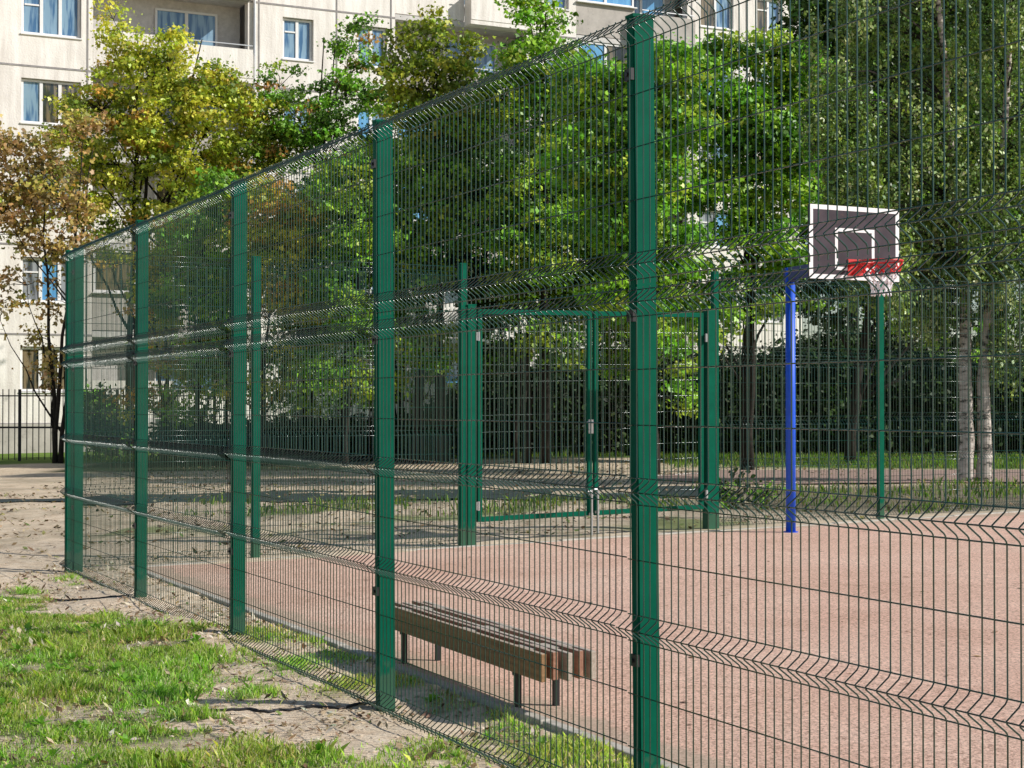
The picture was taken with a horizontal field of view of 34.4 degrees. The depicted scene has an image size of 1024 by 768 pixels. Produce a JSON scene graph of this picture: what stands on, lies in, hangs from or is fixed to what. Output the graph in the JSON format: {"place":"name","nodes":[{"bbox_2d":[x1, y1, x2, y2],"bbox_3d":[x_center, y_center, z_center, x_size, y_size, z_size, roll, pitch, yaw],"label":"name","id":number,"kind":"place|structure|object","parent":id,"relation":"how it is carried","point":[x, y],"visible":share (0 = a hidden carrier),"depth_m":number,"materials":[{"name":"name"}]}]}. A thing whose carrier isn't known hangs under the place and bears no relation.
{"place":"outdoors","nodes":[
{"label":"outdoors","id":0,"kind":"place"},
{"bbox_2d":[0,572,670,767],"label":"grass","id":1,"kind":"structure","parent":0,"point":[64,685],"depth_m":8.91,"materials":[{"name":"green plant"}]},
{"bbox_2d":[0,447,1023,767],"bbox_3d":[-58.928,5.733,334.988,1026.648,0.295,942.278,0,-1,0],"label":"ground","id":2,"kind":"structure","parent":0,"point":[22,477],"depth_m":18.08,"materials":[{"name":"soil"}]},
{"bbox_2d":[0,104,121,462],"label":"maple tree","id":3,"kind":"object","parent":2,"relation":"on","point":[38,187],"visible":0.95,"depth_m":42.87,"materials":[{"name":"brown plant"}]},
{"bbox_2d":[83,378,134,457],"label":"shrub","id":4,"kind":"object","parent":2,"relation":"on","point":[95,448],"visible":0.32,"depth_m":45.53,"materials":[{"name":"green plant"}]},
{"bbox_2d":[105,202,222,462],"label":"maple tree","id":5,"kind":"object","parent":2,"relation":"on","point":[163,209],"visible":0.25,"depth_m":41.90,"materials":[{"name":"green plant"}]},
{"bbox_2d":[32,0,303,455],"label":"maple tree","id":6,"kind":"object","parent":2,"relation":"on","point":[156,144],"visible":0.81,"depth_m":46.71,"materials":[{"name":"yellow plant"}]},
{"bbox_2d":[148,208,266,464],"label":"maple tree","id":7,"kind":"object","parent":2,"relation":"on","point":[197,225],"visible":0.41,"depth_m":40.79,"materials":[{"name":"green plant"}]},
{"bbox_2d":[134,409,292,462],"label":"shrub","id":8,"kind":"object","parent":2,"relation":"on","point":[207,426],"visible":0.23,"depth_m":42.46,"materials":[{"name":"green plant"}]},
{"bbox_2d":[0,389,454,460],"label":"picket fence","id":9,"kind":"object","parent":2,"relation":"on","point":[19,426],"visible":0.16,"depth_m":44.98,"materials":[{"name":"black metal"}]},
{"bbox_2d":[171,163,289,456],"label":"maple tree","id":10,"kind":"object","parent":2,"relation":"on","point":[215,181],"visible":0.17,"depth_m":42.74,"materials":[{"name":"green plant"}]},
{"bbox_2d":[64,250,466,572],"bbox_3d":[-2.415,0.360,17.020,4.390,3.393,0.131,0,-1,-30],"label":"wire fence","id":11,"kind":"object","parent":2,"relation":"on","point":[68,423],"visible":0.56,"depth_m":17.04,"materials":[{"name":"green metal"}]},
{"bbox_2d":[212,168,338,464],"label":"maple tree","id":12,"kind":"object","parent":2,"relation":"on","point":[275,240],"visible":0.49,"depth_m":39.70,"materials":[{"name":"green plant"}]},
{"bbox_2d":[246,170,372,461],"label":"maple tree","id":13,"kind":"object","parent":2,"relation":"on","point":[315,324],"visible":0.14,"depth_m":41.65,"materials":[{"name":"green plant"}]},
{"bbox_2d":[247,408,373,462],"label":"shrub","id":14,"kind":"object","parent":2,"relation":"on","point":[365,448],"visible":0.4,"depth_m":41.43,"materials":[{"name":"green plant"}]},
{"bbox_2d":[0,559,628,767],"bbox_3d":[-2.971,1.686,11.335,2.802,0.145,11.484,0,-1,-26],"label":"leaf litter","id":15,"kind":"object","parent":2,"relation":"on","point":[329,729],"visible":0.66,"depth_m":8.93,"materials":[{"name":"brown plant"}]},
{"bbox_2d":[234,10,409,418],"bbox_3d":[-5.335,-4.309,47.213,5.097,12.756,3.284,0,-1,0],"label":"maple tree","id":16,"kind":"object","parent":2,"relation":"on","point":[320,122],"visible":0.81,"depth_m":46.86,"materials":[{"name":"green plant"}]},
{"bbox_2d":[0,506,658,767],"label":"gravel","id":17,"kind":"structure","parent":2,"relation":"on","point":[349,719],"depth_m":9.42,"materials":[{"name":"grey gravel"}]},
{"bbox_2d":[0,486,697,504],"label":"footpath","id":18,"kind":"structure","parent":2,"relation":"on","point":[664,492],"depth_m":27.09,"materials":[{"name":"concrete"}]},
{"bbox_2d":[284,142,413,465],"bbox_3d":[-3.837,-1.825,38.965,3.069,7.627,2.956,0,-1,0],"label":"maple tree","id":19,"kind":"object","parent":2,"relation":"on","point":[365,244],"visible":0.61,"depth_m":38.76,"materials":[{"name":"green plant"}]},
{"bbox_2d":[336,105,456,461],"bbox_3d":[-2.961,-2.477,41.076,3.183,8.932,2.895,0,-1,0],"label":"maple tree","id":20,"kind":"object","parent":2,"relation":"on","point":[396,187],"visible":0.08,"depth_m":40.74,"materials":[{"name":"green plant"}]},
{"bbox_2d":[0,0,801,453],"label":"apartment building","id":21,"kind":"structure","parent":2,"relation":"on","point":[46,48],"depth_m":54.67,"materials":[{"name":"concrete"}]},
{"bbox_2d":[20,347,64,392],"bbox_3d":[-14.524,-0.435,51.931,1.910,1.430,0.250,0,-1,-27],"label":"window","id":22,"kind":"structure","parent":21,"relation":"in","point":[25,384],"depth_m":51.79,"materials":[{"name":"clear glass"}]},
{"bbox_2d":[20,258,64,303],"bbox_3d":[-14.524,-3.235,51.967,1.910,1.430,0.250,0,-1,-27],"label":"window","id":23,"kind":"structure","parent":21,"relation":"in","point":[33,268],"depth_m":51.88,"materials":[{"name":"grey glass"}]},
{"bbox_2d":[21,169,78,214],"bbox_3d":[-14.524,-6.034,52.002,1.910,1.430,0.250,0,-1,-27],"label":"window","id":24,"kind":"structure","parent":21,"relation":"in","point":[34,169],"depth_m":52.08,"materials":[{"name":"grey glass"}]},
{"bbox_2d":[20,79,79,125],"bbox_3d":[-14.524,-8.834,52.038,1.910,1.430,0.250,0,-1,-27],"label":"window","id":25,"kind":"structure","parent":21,"relation":"in","point":[34,111],"depth_m":51.96,"materials":[{"name":"white glass"}]},
{"bbox_2d":[20,0,82,39],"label":"window","id":26,"kind":"structure","parent":21,"relation":"in","point":[48,18],"depth_m":52.16,"materials":[{"name":"white glass"}]},
{"bbox_2d":[92,250,173,293],"bbox_3d":[-12.130,-3.581,53.079,2.682,1.410,0.250,0,-1,-27],"label":"window","id":27,"kind":"structure","parent":21,"relation":"in","point":[118,268],"depth_m":52.86,"materials":[{"name":"clear glass"}]},
{"bbox_2d":[154,178,215,207],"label":"window","id":28,"kind":"structure","parent":21,"relation":"in","point":[161,193],"depth_m":54.38,"materials":[{"name":"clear glass"}]},
{"bbox_2d":[155,349,216,389],"bbox_3d":[-10.765,-0.366,54.570,2.200,1.600,0.250,0,-1,-27],"label":"window","id":29,"kind":"structure","parent":21,"relation":"in","point":[185,349],"depth_m":54.50,"materials":[{"name":"blue glass"}]},
{"bbox_2d":[155,100,216,126],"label":"window","id":30,"kind":"structure","parent":21,"relation":"in","point":[167,109],"depth_m":54.54,"materials":[{"name":"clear glass"}]},
{"bbox_2d":[155,8,217,45],"bbox_3d":[-10.765,-11.565,54.713,2.200,1.600,0.250,0,-1,-27],"label":"window","id":31,"kind":"structure","parent":21,"relation":"in","point":[204,26],"depth_m":54.89,"materials":[{"name":"white glass"}]},
{"bbox_2d":[282,356,298,392],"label":"window","id":32,"kind":"structure","parent":21,"relation":"in","point":[289,356],"depth_m":55.58,"materials":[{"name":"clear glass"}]},
{"bbox_2d":[283,101,311,132],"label":"window","id":33,"kind":"structure","parent":21,"relation":"in","point":[286,101],"depth_m":55.73,"materials":[{"name":"blue glass"}]},
{"bbox_2d":[282,18,314,62],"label":"window","id":34,"kind":"structure","parent":21,"relation":"in","point":[297,34],"depth_m":55.77,"materials":[{"name":"blue glass"}]},
{"bbox_2d":[357,357,373,389],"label":"window","id":35,"kind":"structure","parent":21,"relation":"in","point":[361,357],"depth_m":56.81,"materials":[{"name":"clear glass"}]},
{"bbox_2d":[357,108,383,145],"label":"window","id":36,"kind":"structure","parent":21,"relation":"in","point":[364,121],"depth_m":56.88,"materials":[{"name":"blue glass"}]},
{"bbox_2d":[357,27,384,68],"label":"window","id":37,"kind":"structure","parent":21,"relation":"in","point":[376,31],"depth_m":57.05,"materials":[{"name":"blue glass"}]},
{"bbox_2d":[395,101,463,140],"bbox_3d":[-2.847,-9.121,57.791,2.682,1.410,0.250,0,-1,-27],"label":"window","id":38,"kind":"structure","parent":21,"relation":"in","point":[399,101],"depth_m":57.43,"materials":[{"name":"white"}]},
{"bbox_2d":[446,353,484,382],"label":"window","id":39,"kind":"structure","parent":21,"relation":"in","point":[455,370],"depth_m":58.99,"materials":[{"name":"blue glass"}]},
{"bbox_2d":[444,275,492,302],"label":"window","id":40,"kind":"structure","parent":21,"relation":"in","point":[446,301],"depth_m":58.97,"materials":[{"name":"grey glass"}]},
{"bbox_2d":[443,40,496,73],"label":"window","id":41,"kind":"structure","parent":21,"relation":"in","point":[486,59],"depth_m":59.64,"materials":[{"name":"blue glass"}]},
{"bbox_2d":[543,0,569,10],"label":"window","id":42,"kind":"structure","parent":21,"relation":"in","point":[564,3],"depth_m":60.34,"materials":[{"name":"blue glass"}]},
{"bbox_2d":[576,41,626,70],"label":"window","id":43,"kind":"structure","parent":21,"relation":"in","point":[618,52],"depth_m":61.05,"materials":[{"name":"clear glass"}]},
{"bbox_2d":[576,0,636,9],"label":"window","id":44,"kind":"structure","parent":21,"relation":"in","point":[629,4],"depth_m":61.19,"materials":[{"name":"white plastic"}]},
{"bbox_2d":[634,0,664,15],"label":"window","id":45,"kind":"structure","parent":21,"relation":"in","point":[640,4],"depth_m":62.82,"materials":[{"name":"blue glass"}]},
{"bbox_2d":[701,143,728,162],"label":"window","id":46,"kind":"structure","parent":21,"relation":"in","point":[718,154],"depth_m":63.19,"materials":[{"name":"grey glass"}]},
{"bbox_2d":[701,211,729,248],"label":"window","id":47,"kind":"structure","parent":21,"relation":"in","point":[704,218],"depth_m":63.19,"materials":[{"name":"blue glass"}]},
{"bbox_2d":[700,0,734,30],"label":"window","id":48,"kind":"structure","parent":21,"relation":"in","point":[727,21],"depth_m":63.38,"materials":[{"name":"clear glass"}]},
{"bbox_2d":[757,0,782,36],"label":"window","id":49,"kind":"structure","parent":21,"relation":"in","point":[768,3],"depth_m":64.42,"materials":[{"name":"clear glass"}]},
{"bbox_2d":[758,288,784,322],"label":"window","id":50,"kind":"structure","parent":21,"relation":"in","point":[779,318],"depth_m":64.30,"materials":[{"name":"grey glass"}]},
{"bbox_2d":[351,386,501,462],"bbox_3d":[-2.140,1.101,40.888,3.793,2.127,2.692,0,-1,0],"label":"shrub","id":51,"kind":"object","parent":2,"relation":"on","point":[451,427],"visible":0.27,"depth_m":40.45,"materials":[{"name":"green plant"}]},
{"bbox_2d":[353,90,507,463],"bbox_3d":[-1.960,-2.583,40.088,3.851,9.120,2.681,0,-1,0],"label":"maple tree","id":52,"kind":"object","parent":2,"relation":"on","point":[438,215],"visible":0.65,"depth_m":39.68,"materials":[{"name":"green plant"}]},
{"bbox_2d":[359,1,516,462],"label":"maple tree","id":53,"kind":"object","parent":2,"relation":"on","point":[450,67],"visible":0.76,"depth_m":39.85,"materials":[{"name":"green plant"}]},
{"bbox_2d":[467,304,479,544],"bbox_3d":[-0.442,0.567,18.113,0.145,2.881,0.127,0,-1,-30],"label":"gate post","id":54,"kind":"object","parent":2,"relation":"on","point":[469,429],"visible":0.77,"depth_m":18.07,"materials":[{"name":"metal"}]},
{"bbox_2d":[476,309,593,534],"bbox_3d":[0.281,0.440,18.505,1.494,2.562,0.120,0,-1,-30],"label":"gate leaf","id":55,"kind":"object","parent":54,"relation":"attached to","point":[570,514],"visible":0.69,"depth_m":18.57,"materials":[{"name":"green metal"}]},
{"bbox_2d":[426,112,538,383],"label":"maple tree","id":56,"kind":"object","parent":2,"relation":"on","point":[483,303],"visible":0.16,"depth_m":40.67,"materials":[{"name":"green plant"}]},
{"bbox_2d":[433,363,540,455],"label":"shrub","id":57,"kind":"object","parent":2,"relation":"on","point":[501,413],"visible":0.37,"depth_m":44.22,"materials":[{"name":"green plant"}]},
{"bbox_2d":[0,460,1023,565],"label":"leaf litter","id":58,"kind":"object","parent":2,"relation":"on","point":[367,511],"visible":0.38,"depth_m":25.75,"materials":[{"name":"brown plant"}]},
{"bbox_2d":[451,124,598,463],"bbox_3d":[0.450,-2.122,39.005,3.315,8.118,3.075,0,-1,-29],"label":"maple tree","id":59,"kind":"object","parent":2,"relation":"on","point":[542,258],"visible":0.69,"depth_m":38.69,"materials":[{"name":"green plant"}]},
{"bbox_2d":[463,0,598,462],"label":"maple tree","id":60,"kind":"object","parent":2,"relation":"on","point":[535,45],"visible":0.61,"depth_m":38.83,"materials":[{"name":"green plant"}]},
{"bbox_2d":[50,450,1023,522],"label":"grass verge","id":61,"kind":"object","parent":2,"relation":"on","point":[906,460],"depth_m":26.43,"materials":[{"name":"green plant"}]},
{"bbox_2d":[59,0,1023,767],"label":"wire fence","id":62,"kind":"object","parent":2,"relation":"on","point":[225,374],"visible":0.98,"depth_m":7.14,"materials":[{"name":"green metal"}]},
{"bbox_2d":[490,335,608,455],"bbox_3d":[1.225,0.591,44.939,3.690,3.881,3.038,0,-1,0],"label":"shrub","id":63,"kind":"object","parent":2,"relation":"on","point":[553,410],"visible":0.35,"depth_m":44.23,"materials":[{"name":"green plant"}]},
{"bbox_2d":[129,511,1023,767],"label":"kerb","id":64,"kind":"structure","parent":2,"relation":"on","point":[626,750],"depth_m":9.89,"materials":[{"name":"concrete"}]},
{"bbox_2d":[148,512,1023,767],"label":"court surface","id":65,"kind":"object","parent":2,"relation":"on","point":[982,704],"depth_m":11.41,"materials":[{"name":"rubber"}]},
{"bbox_2d":[395,600,595,707],"bbox_3d":[-0.198,1.543,9.340,0.309,0.381,2.370,0,-1,-24],"label":"bench","id":66,"kind":"object","parent":65,"relation":"on","point":[553,657],"visible":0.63,"depth_m":8.85,"materials":[{"name":"brown wood"}]},
{"bbox_2d":[172,521,1023,752],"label":"fallen leaves","id":67,"kind":"object","parent":65,"relation":"on","point":[735,623],"visible":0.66,"depth_m":13.03,"materials":[{"name":"plant"}]},
{"bbox_2d":[783,204,903,532],"bbox_3d":[3.725,-0.112,18.303,1.124,3.635,1.808,0,-1,-2],"label":"basketball hoop","id":68,"kind":"object","parent":65,"relation":"on","point":[873,254],"visible":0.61,"depth_m":18.10,"materials":[{"name":"blue paint"}]},
{"bbox_2d":[507,116,670,459],"bbox_3d":[1.813,-2.533,40.070,3.991,8.909,3.183,0,-1,0],"label":"maple tree","id":69,"kind":"object","parent":2,"relation":"on","point":[587,281],"visible":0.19,"depth_m":39.70,"materials":[{"name":"green plant"}]},
{"bbox_2d":[563,359,672,455],"bbox_3d":[2.907,0.677,44.961,3.355,3.525,2.959,0,-1,0],"label":"shrub","id":70,"kind":"object","parent":2,"relation":"on","point":[606,418],"visible":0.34,"depth_m":44.19,"materials":[{"name":"green plant"}]},
{"bbox_2d":[531,32,743,474],"bbox_3d":[2.505,-2.572,32.979,4.249,8.870,2.697,0,-1,0],"label":"maple tree","id":71,"kind":"object","parent":2,"relation":"on","point":[681,128],"visible":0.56,"depth_m":32.68,"materials":[{"name":"green plant"}]},
{"bbox_2d":[553,230,732,379],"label":"maple tree","id":72,"kind":"object","parent":2,"relation":"on","point":[624,351],"visible":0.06,"depth_m":41.63,"materials":[{"name":"green plant"}]},
{"bbox_2d":[629,340,738,454],"bbox_3d":[4.607,0.488,44.998,3.502,3.844,3.016,0,-1,0],"label":"shrub","id":73,"kind":"object","parent":2,"relation":"on","point":[688,434],"visible":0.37,"depth_m":44.24,"materials":[{"name":"green plant"}]},
{"bbox_2d":[702,308,713,528],"bbox_3d":[2.338,0.540,19.731,0.145,2.881,0.127,0,-1,-30],"label":"gate post","id":74,"kind":"object","parent":2,"relation":"on","point":[711,423],"visible":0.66,"depth_m":19.71,"materials":[{"name":"metal"}]},
{"bbox_2d":[592,311,703,532],"bbox_3d":[1.606,0.427,19.296,1.576,2.562,0.086,0,-1,-30],"label":"gate leaf","id":75,"kind":"object","parent":74,"relation":"attached to","point":[701,487],"visible":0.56,"depth_m":19.41,"materials":[{"name":"green metal"}]},
{"bbox_2d":[719,468,758,509],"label":"weed bush","id":76,"kind":"object","parent":2,"relation":"on","point":[730,493],"visible":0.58,"depth_m":22.97,"materials":[{"name":"green plant"}]},
{"bbox_2d":[694,339,801,455],"bbox_3d":[6.201,0.569,45.024,3.749,4.044,3.002,0,-1,0],"label":"shrub","id":77,"kind":"object","parent":2,"relation":"on","point":[760,410],"visible":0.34,"depth_m":44.23,"materials":[{"name":"green plant"}]},
{"bbox_2d":[657,23,851,469],"bbox_3d":[4.986,-2.829,34.142,4.330,9.356,2.665,0,-1,0],"label":"maple tree","id":78,"kind":"object","parent":2,"relation":"on","point":[804,203],"visible":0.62,"depth_m":33.70,"materials":[{"name":"green plant"}]},
{"bbox_2d":[747,480,785,508],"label":"weed bush","id":79,"kind":"object","parent":2,"relation":"on","point":[755,494],"visible":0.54,"depth_m":22.90,"materials":[{"name":"green plant"}]},
{"bbox_2d":[757,329,856,455],"bbox_3d":[7.863,0.662,45.029,3.742,4.420,3.188,0,-1,0],"label":"shrub","id":80,"kind":"object","parent":2,"relation":"on","point":[813,447],"visible":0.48,"depth_m":44.24,"materials":[{"name":"green plant"}]},
{"bbox_2d":[658,470,1023,483],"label":"walkway","id":81,"kind":"structure","parent":2,"relation":"on","point":[834,476],"depth_m":31.17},
{"bbox_2d":[767,0,954,329],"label":"broadleaf tree","id":82,"kind":"object","parent":2,"relation":"on","point":[803,19],"visible":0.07,"depth_m":51.29,"materials":[{"name":"green plant"}]},
{"bbox_2d":[710,271,1023,528],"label":"wire fence","id":83,"kind":"object","parent":2,"relation":"on","point":[880,503],"visible":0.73,"depth_m":21.09,"materials":[{"name":"green metal"}]},
{"bbox_2d":[810,315,923,455],"bbox_3d":[9.527,0.205,44.976,3.586,4.291,3.284,0,-1,0],"label":"shrub","id":84,"kind":"object","parent":2,"relation":"on","point":[863,441],"visible":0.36,"depth_m":44.22,"materials":[{"name":"green plant"}]},
{"bbox_2d":[755,67,1023,463],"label":"maple tree","id":85,"kind":"object","parent":2,"relation":"on","point":[862,385],"visible":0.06,"depth_m":37.90,"materials":[{"name":"green plant"}]},
{"bbox_2d":[793,0,1023,482],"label":"birch tree","id":86,"kind":"object","parent":2,"relation":"on","point":[987,164],"visible":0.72,"depth_m":28.72,"materials":[{"name":"green plant"}]},
{"bbox_2d":[884,333,976,454],"bbox_3d":[11.194,0.320,44.956,3.561,4.230,3.014,0,-1,0],"label":"shrub","id":87,"kind":"object","parent":2,"relation":"on","point":[916,398],"visible":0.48,"depth_m":44.22,"materials":[{"name":"green plant"}]},
{"bbox_2d":[875,0,1023,342],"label":"broadleaf tree","id":88,"kind":"object","parent":2,"relation":"on","point":[952,13],"visible":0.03,"depth_m":50.85,"materials":[{"name":"green plant"}]},
{"bbox_2d":[928,347,1023,454],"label":"shrub","id":89,"kind":"object","parent":2,"relation":"on","point":[1000,417],"visible":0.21,"depth_m":44.22,"materials":[{"name":"green plant"}]},
{"bbox_2d":[994,343,1023,454],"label":"shrub","id":90,"kind":"object","parent":2,"relation":"on","point":[1014,441],"visible":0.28,"depth_m":44.32,"materials":[{"name":"green plant"}]},
{"bbox_2d":[802,42,1023,351],"label":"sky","id":91,"kind":"structure","parent":0,"point":[804,319],"materials":[{"name":"white"}]}
]}

